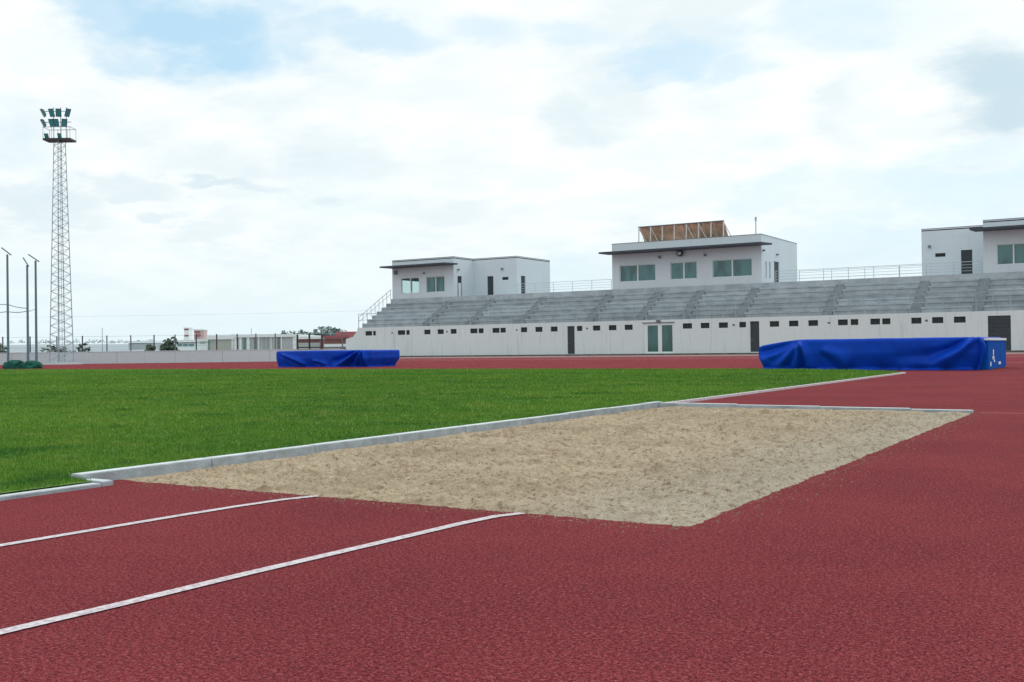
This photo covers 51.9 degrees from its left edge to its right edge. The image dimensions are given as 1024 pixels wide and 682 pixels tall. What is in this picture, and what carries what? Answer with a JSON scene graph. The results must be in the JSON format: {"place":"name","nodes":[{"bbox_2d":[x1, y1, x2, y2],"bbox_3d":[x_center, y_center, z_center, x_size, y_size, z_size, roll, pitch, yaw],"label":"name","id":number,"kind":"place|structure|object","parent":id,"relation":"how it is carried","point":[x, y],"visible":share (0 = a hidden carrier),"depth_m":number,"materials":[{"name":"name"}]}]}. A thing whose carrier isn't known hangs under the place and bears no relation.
{"place":"outdoors","nodes":[
{"label":"outdoors","id":0,"kind":"place"},
{"bbox_2d":[0,343,174,352],"bbox_3d":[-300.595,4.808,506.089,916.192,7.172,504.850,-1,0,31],"label":"hill","id":1,"kind":"structure","parent":0,"point":[93,348],"depth_m":287.05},
{"bbox_2d":[315,326,328,335],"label":"tree","id":2,"kind":"object","parent":1,"relation":"on","point":[321,331],"visible":0.28,"depth_m":418.31,"materials":[{"name":"green plant"}]},
{"bbox_2d":[322,326,337,335],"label":"tree","id":3,"kind":"object","parent":1,"relation":"on","point":[327,329],"visible":0.28,"depth_m":418.50,"materials":[{"name":"green plant"}]},
{"bbox_2d":[326,327,346,335],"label":"tree","id":4,"kind":"object","parent":1,"relation":"on","point":[338,330],"visible":0.2,"depth_m":419.71,"materials":[{"name":"green plant"}]},
{"bbox_2d":[295,336,323,349],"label":"brick house","id":5,"kind":"structure","parent":0,"point":[315,341],"depth_m":124.90,"materials":[{"name":"white"}]},
{"bbox_2d":[323,335,352,348],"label":"brick house","id":6,"kind":"structure","parent":0,"point":[332,342],"depth_m":118.00,"materials":[{"name":"red paint"}]},
{"bbox_2d":[0,368,900,492],"bbox_3d":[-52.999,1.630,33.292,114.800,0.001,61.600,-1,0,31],"label":"grass field","id":7,"kind":"structure","parent":0,"point":[49,485],"depth_m":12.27,"materials":[{"name":"green plant"}]},
{"bbox_2d":[0,354,1023,681],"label":"track surface","id":8,"kind":"object","parent":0,"point":[898,562],"visible":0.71,"depth_m":3.48,"materials":[{"name":"rubber"}]},
{"bbox_2d":[1,247,11,360],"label":"cage pole","id":9,"kind":"object","parent":8,"relation":"on","point":[7,297],"visible":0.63,"depth_m":58.28,"materials":[{"name":"grey"}]},
{"bbox_2d":[0,304,35,312],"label":"cage rope","id":10,"kind":"object","parent":9,"relation":"attached to","point":[15,306],"visible":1,"depth_m":58.16,"materials":[{"name":"fabric"}]},
{"bbox_2d":[2,360,23,368],"bbox_3d":[-26.971,1.260,57.019,1.279,0.479,1.221,-1,0,31],"label":"folded net","id":11,"kind":"object","parent":8,"relation":"on","point":[12,364],"visible":0.88,"depth_m":56.55,"materials":[{"name":"green fabric"}]},
{"bbox_2d":[23,257,28,360],"bbox_3d":[-26.635,-1.553,57.830,0.459,6.108,0.400,-1,0,31],"label":"cage pole","id":12,"kind":"object","parent":8,"relation":"on","point":[27,306],"visible":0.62,"depth_m":57.77,"materials":[{"name":"grey"}]},
{"bbox_2d":[18,361,42,368],"bbox_3d":[-25.946,1.270,56.813,1.265,0.432,1.167,-1,0,31],"label":"folded net","id":13,"kind":"object","parent":8,"relation":"on","point":[31,364],"visible":0.99,"depth_m":56.42,"materials":[{"name":"green fabric"}]},
{"bbox_2d":[28,254,39,360],"bbox_3d":[-26.540,-1.673,58.556,0.642,6.355,0.408,-1,0,31],"label":"cage pole","id":14,"kind":"object","parent":8,"relation":"on","point":[36,335],"visible":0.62,"depth_m":58.47,"materials":[{"name":"grey"}]},
{"bbox_2d":[0,483,100,500],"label":"runway edging","id":15,"kind":"object","parent":8,"relation":"on","point":[10,496],"visible":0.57,"depth_m":5.72,"materials":[{"name":"concrete"}]},
{"bbox_2d":[40,107,81,364],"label":"floodlight tower","id":16,"kind":"structure","parent":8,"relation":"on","point":[53,122],"depth_m":76.95,"materials":[{"name":"metal"}]},
{"bbox_2d":[0,495,316,545],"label":"lane line","id":17,"kind":"object","parent":8,"relation":"on","point":[64,534],"visible":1,"depth_m":4.72,"materials":[{"name":"paint"}]},
{"bbox_2d":[0,348,345,364],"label":"boundary wall","id":18,"kind":"structure","parent":8,"relation":"on","point":[177,356],"depth_m":79.20,"materials":[{"name":"concrete"}]},
{"bbox_2d":[2,332,342,352],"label":"wire fence","id":19,"kind":"object","parent":18,"relation":"on","point":[275,339],"visible":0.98,"depth_m":79.28,"materials":[{"name":"grey metal"}]},
{"bbox_2d":[296,334,322,348],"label":"gate frame","id":20,"kind":"object","parent":18,"relation":"on","point":[309,347],"visible":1,"depth_m":78.96,"materials":[{"name":"grey metal"}]},
{"bbox_2d":[0,512,524,633],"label":"lane line","id":21,"kind":"object","parent":8,"relation":"on","point":[97,609],"visible":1,"depth_m":3.50,"materials":[{"name":"paint"}]},
{"bbox_2d":[276,350,399,366],"bbox_3d":[-8.344,0.818,49.811,5.839,0.779,2.600,-1,0,31],"label":"tarpaulin","id":22,"kind":"object","parent":8,"relation":"on","point":[345,358],"visible":1,"depth_m":48.70,"materials":[{"name":"blue plastic"}]},
{"bbox_2d":[671,372,905,402],"bbox_3d":[5.904,0.809,20.033,0.070,0.033,15.450,-1,0,31],"label":"lane line","id":23,"kind":"object","parent":8,"relation":"on","point":[739,394],"visible":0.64,"depth_m":17.32,"materials":[{"name":"paint"}]},
{"bbox_2d":[980,338,1005,369],"bbox_3d":[13.584,0.364,30.840,1.240,0.885,4.100,-1,0,31],"label":"landing mat","id":24,"kind":"object","parent":8,"relation":"on","point":[995,356],"visible":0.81,"depth_m":29.88,"materials":[{"name":"plastic"}]},
{"bbox_2d":[759,337,999,369],"bbox_3d":[11.161,0.377,32.037,6.530,0.919,4.472,-1,0,31],"label":"tarpaulin","id":25,"kind":"object","parent":24,"relation":"on","point":[945,353],"visible":0.86,"depth_m":30.14,"materials":[{"name":"blue plastic"}]},
{"bbox_2d":[0,0,1023,344],"label":"sky","id":26,"kind":"structure","parent":0,"point":[228,161],"materials":[{"name":"white"}]},
{"bbox_2d":[399,352,1023,358],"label":"apron","id":27,"kind":"object","parent":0,"point":[615,356],"depth_m":88.78,"materials":[{"name":"red rubber"}]},
{"label":"ground","id":28,"kind":"structure","parent":0,"visible":0},
{"bbox_2d":[0,343,6,352],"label":"bush","id":29,"kind":"object","parent":28,"relation":"on","point":[5,348],"visible":0.12,"depth_m":86.00,"materials":[{"name":"green plant"}]},
{"bbox_2d":[39,345,70,352],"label":"bush","id":30,"kind":"object","parent":28,"relation":"on","point":[51,347],"visible":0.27,"depth_m":85.93,"materials":[{"name":"green plant"}]},
{"bbox_2d":[74,342,91,351],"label":"bush","id":31,"kind":"object","parent":28,"relation":"on","point":[85,349],"visible":0.21,"depth_m":85.90,"materials":[{"name":"green plant"}]},
{"bbox_2d":[127,341,163,349],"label":"house","id":32,"kind":"structure","parent":28,"relation":"on","point":[135,345],"depth_m":230.00,"materials":[{"name":"white"}]},
{"bbox_2d":[144,344,155,351],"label":"bush","id":33,"kind":"object","parent":28,"relation":"on","point":[147,349],"visible":0.28,"depth_m":85.90,"materials":[{"name":"green plant"}]},
{"bbox_2d":[158,339,173,350],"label":"bush","id":34,"kind":"object","parent":28,"relation":"on","point":[164,346],"visible":0.33,"depth_m":85.69,"materials":[{"name":"green plant"}]},
{"bbox_2d":[163,337,178,350],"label":"bush","id":35,"kind":"object","parent":28,"relation":"on","point":[171,347],"visible":0.42,"depth_m":85.77,"materials":[{"name":"green plant"}]},
{"bbox_2d":[176,340,197,349],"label":"house","id":36,"kind":"structure","parent":28,"relation":"on","point":[187,345],"depth_m":150.00,"materials":[{"name":"white"}]},
{"bbox_2d":[183,327,192,339],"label":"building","id":37,"kind":"structure","parent":28,"relation":"on","point":[188,333],"depth_m":260.03,"materials":[{"name":"white"}]},
{"bbox_2d":[193,329,207,339],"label":"brick tower","id":38,"kind":"structure","parent":28,"relation":"on","point":[201,333],"depth_m":250.02,"materials":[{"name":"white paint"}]},
{"bbox_2d":[197,339,207,349],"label":"white hut","id":39,"kind":"object","parent":28,"relation":"on","point":[202,345],"visible":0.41,"depth_m":145.00,"materials":[{"name":"white"}]},
{"bbox_2d":[206,334,233,350],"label":"cream hall","id":40,"kind":"structure","parent":28,"relation":"on","point":[224,339],"depth_m":140.00,"materials":[{"name":"white"}]},
{"bbox_2d":[232,334,317,349],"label":"warehouse","id":41,"kind":"structure","parent":28,"relation":"on","point":[264,341],"depth_m":134.97,"materials":[{"name":"white"}]},
{"bbox_2d":[336,332,355,335],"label":"red roof house","id":42,"kind":"structure","parent":28,"relation":"on","point":[349,333],"depth_m":189.77,"materials":[{"name":"red paint"}]},
{"bbox_2d":[346,271,1023,356],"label":"grandstand","id":43,"kind":"object","parent":28,"relation":"on","point":[556,331],"visible":0.88,"depth_m":94.76,"materials":[{"name":"paint"}]},
{"bbox_2d":[366,331,371,335],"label":"window","id":44,"kind":"structure","parent":43,"relation":"in","point":[368,333],"depth_m":112.54,"materials":[{"name":"black glass"}]},
{"bbox_2d":[359,290,390,321],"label":"railing","id":45,"kind":"object","parent":43,"relation":"on","point":[377,305],"visible":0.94,"depth_m":116.19,"materials":[{"name":"metal"}]},
{"bbox_2d":[398,330,404,334],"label":"window","id":46,"kind":"structure","parent":43,"relation":"in","point":[400,332],"depth_m":110.31,"materials":[{"name":"black glass"}]},
{"bbox_2d":[438,329,443,333],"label":"window","id":47,"kind":"structure","parent":43,"relation":"in","point":[440,331],"depth_m":107.65,"materials":[{"name":"black glass"}]},
{"bbox_2d":[379,256,549,298],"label":"press box","id":48,"kind":"object","parent":43,"relation":"on","point":[451,276],"visible":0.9,"depth_m":116.22,"materials":[{"name":"paint"}]},
{"bbox_2d":[402,277,418,293],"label":"window","id":49,"kind":"structure","parent":48,"relation":"in","point":[418,277],"depth_m":117.40,"materials":[{"name":"white"}]},
{"bbox_2d":[427,276,444,291],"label":"window","id":50,"kind":"structure","parent":48,"relation":"in","point":[434,284],"depth_m":115.61,"materials":[{"name":"teal"}]},
{"bbox_2d":[458,283,460,295],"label":"door panel","id":51,"kind":"structure","parent":48,"relation":"in","point":[459,284],"depth_m":115.19,"materials":[{"name":"white"}]},
{"bbox_2d":[488,276,493,294],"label":"door","id":52,"kind":"structure","parent":48,"relation":"in","point":[490,278],"depth_m":116.51,"materials":[{"name":"metal"}]},
{"bbox_2d":[521,276,524,293],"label":"door","id":53,"kind":"structure","parent":48,"relation":"in","point":[522,277],"depth_m":115.86,"materials":[{"name":"metal"}]},
{"bbox_2d":[493,328,498,332],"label":"window","id":54,"kind":"structure","parent":43,"relation":"in","point":[495,330],"depth_m":104.19,"materials":[{"name":"black glass"}]},
{"bbox_2d":[521,327,526,331],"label":"window","id":55,"kind":"structure","parent":43,"relation":"in","point":[523,329],"depth_m":102.50,"materials":[{"name":"black glass"}]},
{"bbox_2d":[536,327,541,331],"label":"window","id":56,"kind":"structure","parent":43,"relation":"in","point":[538,329],"depth_m":101.63,"materials":[{"name":"black glass"}]},
{"bbox_2d":[551,326,557,331],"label":"window","id":57,"kind":"structure","parent":43,"relation":"in","point":[553,329],"depth_m":100.71,"materials":[{"name":"black glass"}]},
{"bbox_2d":[517,279,611,291],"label":"railing","id":58,"kind":"object","parent":43,"relation":"on","point":[553,289],"visible":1,"depth_m":107.14,"materials":[{"name":"silver metal"}]},
{"bbox_2d":[568,326,574,353],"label":"door","id":59,"kind":"structure","parent":43,"relation":"in","point":[571,333],"depth_m":99.78,"materials":[{"name":"metal"}]},
{"bbox_2d":[593,325,599,330],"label":"window","id":60,"kind":"structure","parent":43,"relation":"in","point":[595,328],"depth_m":98.39,"materials":[{"name":"black glass"}]},
{"bbox_2d":[609,325,615,329],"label":"window","id":61,"kind":"structure","parent":43,"relation":"in","point":[611,327],"depth_m":97.54,"materials":[{"name":"black glass"}]},
{"bbox_2d":[625,325,632,329],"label":"window","id":62,"kind":"structure","parent":43,"relation":"in","point":[627,327],"depth_m":96.68,"materials":[{"name":"black glass"}]},
{"bbox_2d":[644,323,673,352],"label":"entrance door","id":63,"kind":"structure","parent":43,"relation":"in","point":[658,337],"depth_m":95.07,"materials":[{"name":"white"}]},
{"bbox_2d":[683,323,691,328],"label":"window","id":64,"kind":"structure","parent":43,"relation":"in","point":[685,325],"depth_m":93.67,"materials":[{"name":"black glass"}]},
{"bbox_2d":[358,290,1023,327],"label":"railing","id":65,"kind":"object","parent":43,"relation":"on","point":[696,309],"visible":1,"depth_m":92.59,"materials":[{"name":"metal"}]},
{"bbox_2d":[598,234,796,288],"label":"press box","id":66,"kind":"object","parent":43,"relation":"on","point":[744,259],"visible":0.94,"depth_m":100.16,"materials":[{"name":"paint"}]},
{"bbox_2d":[620,264,654,281],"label":"window","id":67,"kind":"structure","parent":66,"relation":"in","point":[642,272],"depth_m":103.00,"materials":[{"name":"teal"}]},
{"bbox_2d":[671,261,696,279],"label":"window","id":68,"kind":"structure","parent":66,"relation":"in","point":[679,270],"depth_m":100.44,"materials":[{"name":"teal glass"}]},
{"bbox_2d":[638,220,730,241],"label":"solar rack","id":69,"kind":"object","parent":66,"relation":"on","point":[688,231],"visible":0.77,"depth_m":101.82,"materials":[{"name":"brown"}]},
{"bbox_2d":[713,258,751,277],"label":"window","id":70,"kind":"structure","parent":66,"relation":"in","point":[730,267],"depth_m":97.97,"materials":[{"name":"teal glass"}]},
{"bbox_2d":[774,262,777,281],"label":"door","id":71,"kind":"structure","parent":66,"relation":"in","point":[775,263],"depth_m":100.43,"materials":[{"name":"metal"}]},
{"bbox_2d":[701,323,708,327],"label":"window","id":72,"kind":"structure","parent":43,"relation":"in","point":[703,325],"depth_m":92.83,"materials":[{"name":"black glass"}]},
{"bbox_2d":[719,322,727,327],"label":"window","id":73,"kind":"structure","parent":43,"relation":"in","point":[721,324],"depth_m":91.92,"materials":[{"name":"black glass"}]},
{"bbox_2d":[739,322,745,326],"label":"window","id":74,"kind":"structure","parent":43,"relation":"in","point":[742,324],"depth_m":91.05,"materials":[{"name":"black glass"}]},
{"bbox_2d":[750,321,758,351],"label":"door","id":75,"kind":"structure","parent":43,"relation":"in","point":[754,325],"depth_m":90.50,"materials":[{"name":"metal"}]},
{"bbox_2d":[770,321,778,326],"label":"window","id":76,"kind":"structure","parent":43,"relation":"in","point":[772,323],"depth_m":89.58,"materials":[{"name":"black glass"}]},
{"bbox_2d":[789,321,797,325],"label":"window","id":77,"kind":"structure","parent":43,"relation":"in","point":[791,323],"depth_m":88.75,"materials":[{"name":"black glass"}]},
{"bbox_2d":[809,320,817,325],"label":"window","id":78,"kind":"structure","parent":43,"relation":"in","point":[811,322],"depth_m":87.84,"materials":[{"name":"black glass"}]},
{"bbox_2d":[838,319,847,324],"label":"window","id":79,"kind":"structure","parent":43,"relation":"in","point":[842,321],"depth_m":86.57,"materials":[{"name":"black glass"}]},
{"bbox_2d":[851,319,857,324],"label":"window","id":80,"kind":"structure","parent":43,"relation":"in","point":[853,321],"depth_m":86.12,"materials":[{"name":"black glass"}]},
{"bbox_2d":[871,319,879,324],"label":"window","id":81,"kind":"structure","parent":43,"relation":"in","point":[873,321],"depth_m":85.24,"materials":[{"name":"black glass"}]},
{"bbox_2d":[775,261,981,280],"bbox_3d":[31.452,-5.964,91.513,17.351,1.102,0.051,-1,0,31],"label":"railing","id":82,"kind":"object","parent":43,"relation":"on","point":[848,270],"visible":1,"depth_m":91.03,"materials":[{"name":"silver metal"}]},
{"bbox_2d":[882,318,889,323],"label":"window","id":83,"kind":"structure","parent":43,"relation":"in","point":[884,320],"depth_m":84.82,"materials":[{"name":"black glass"}]},
{"bbox_2d":[911,318,921,323],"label":"window","id":84,"kind":"structure","parent":43,"relation":"in","point":[913,320],"depth_m":83.60,"materials":[{"name":"black glass"}]},
{"bbox_2d":[932,317,942,322],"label":"window","id":85,"kind":"structure","parent":43,"relation":"in","point":[934,319],"depth_m":82.78,"materials":[{"name":"black glass"}]},
{"bbox_2d":[954,316,965,322],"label":"window","id":86,"kind":"structure","parent":43,"relation":"in","point":[962,319],"depth_m":81.92,"materials":[{"name":"black glass"}]},
{"bbox_2d":[921,217,1023,275],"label":"press box","id":87,"kind":"object","parent":43,"relation":"on","point":[994,245],"visible":0.84,"depth_m":90.50,"materials":[{"name":"paint"}]},
{"bbox_2d":[935,253,944,256],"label":"window","id":88,"kind":"structure","parent":87,"relation":"in","point":[936,254],"depth_m":92.16,"materials":[{"name":"grey metal"}]},
{"bbox_2d":[961,250,972,273],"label":"door","id":89,"kind":"structure","parent":87,"relation":"in","point":[966,255],"depth_m":91.07,"materials":[{"name":"metal"}]},
{"bbox_2d":[997,243,1023,264],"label":"window","id":90,"kind":"structure","parent":87,"relation":"in","point":[1006,253],"depth_m":85.72,"materials":[{"name":"teal glass"}]},
{"bbox_2d":[988,315,1010,349],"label":"garage door","id":91,"kind":"structure","parent":43,"relation":"in","point":[998,326],"depth_m":80.37,"materials":[{"name":"grey metal"}]},
{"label":"pit floor","id":92,"kind":"structure","parent":0,"visible":0},
{"bbox_2d":[71,401,973,486],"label":"pit kerb","id":93,"kind":"structure","parent":92,"relation":"on","point":[106,477],"depth_m":8.42,"materials":[{"name":"concrete"}]},
{"bbox_2d":[120,406,984,531],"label":"sand","id":94,"kind":"structure","parent":93,"relation":"in","point":[728,431],"depth_m":6.71,"materials":[{"name":"beige sand"}]}
]}

